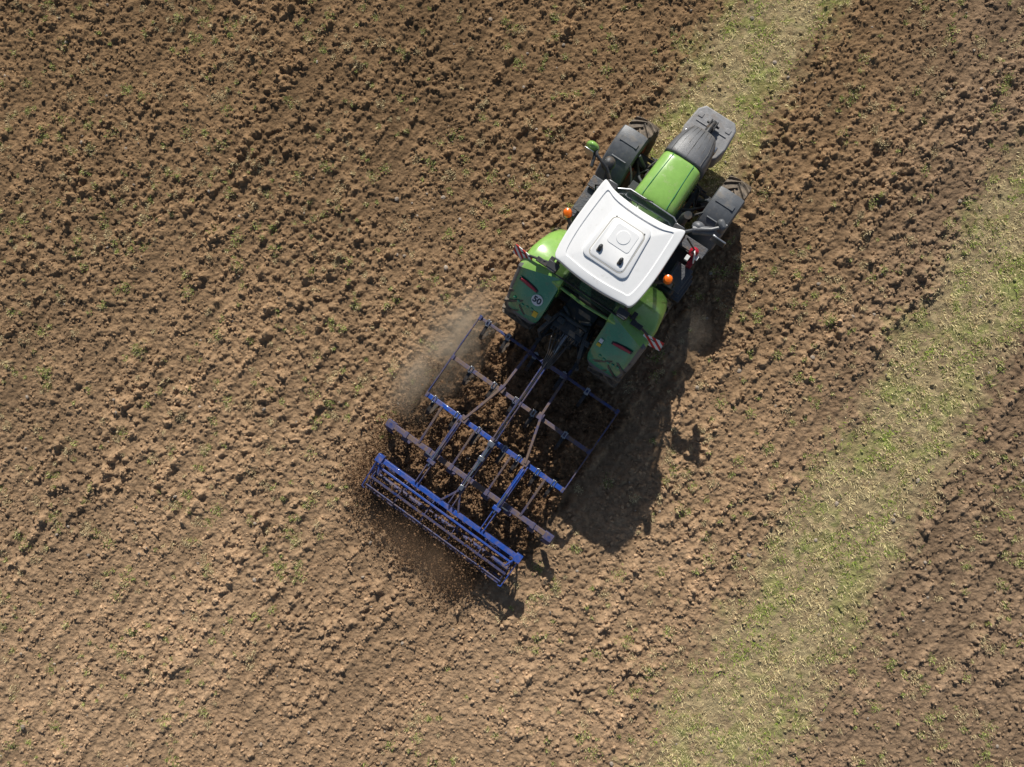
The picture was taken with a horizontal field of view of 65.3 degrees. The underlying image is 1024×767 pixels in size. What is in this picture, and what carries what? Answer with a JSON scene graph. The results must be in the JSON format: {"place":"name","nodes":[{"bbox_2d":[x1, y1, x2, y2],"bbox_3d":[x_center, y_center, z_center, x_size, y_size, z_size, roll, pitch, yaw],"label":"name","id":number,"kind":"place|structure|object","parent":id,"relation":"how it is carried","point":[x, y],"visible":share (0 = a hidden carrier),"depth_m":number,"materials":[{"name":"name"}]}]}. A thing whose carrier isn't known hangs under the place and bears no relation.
{"place":"outdoors","nodes":[
{"label":"outdoors","id":0,"kind":"place"},
{"bbox_2d":[0,0,1023,766],"bbox_3d":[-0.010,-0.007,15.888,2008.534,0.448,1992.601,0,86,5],"label":"ground","id":1,"kind":"structure","parent":0,"point":[348,698],"depth_m":16.01,"materials":[{"name":"soil"}]},
{"bbox_2d":[329,315,620,620],"bbox_3d":[-1.258,1.499,15.459,4.553,1.093,6.176,35,90,6],"label":"soil spray","id":2,"kind":"object","parent":1,"relation":"on","point":[457,560],"visible":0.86,"depth_m":15.77,"materials":[{"name":"brown soil"}]},
{"bbox_2d":[362,315,619,586],"bbox_3d":[-0.391,1.208,15.323,3.960,1.395,4.233,35,90,6],"label":"cultivator","id":3,"kind":"object","parent":1,"relation":"on","point":[452,469],"visible":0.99,"depth_m":15.24,"materials":[{"name":"blue paint"}]},
{"bbox_2d":[0,0,1023,766],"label":"soil clods","id":4,"kind":"object","parent":1,"relation":"on","point":[640,472],"visible":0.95,"depth_m":16.10,"materials":[{"name":"brown soil"}]},
{"bbox_2d":[0,0,1023,766],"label":"field stones","id":5,"kind":"object","parent":1,"relation":"on","point":[22,726],"visible":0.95,"depth_m":15.97,"materials":[{"name":"stone"}]},
{"bbox_2d":[502,106,751,387],"bbox_3d":[2.215,-2.705,14.416,3.112,3.155,5.783,35,90,6],"label":"tractor","id":6,"kind":"object","parent":1,"relation":"on","point":[616,260],"visible":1,"depth_m":14.01,"materials":[{"name":"metal"}]},
{"bbox_2d":[0,0,1023,766],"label":"grass","id":7,"kind":"structure","parent":0,"point":[672,450],"depth_m":15.54,"materials":[{"name":"green plant"}]}
]}

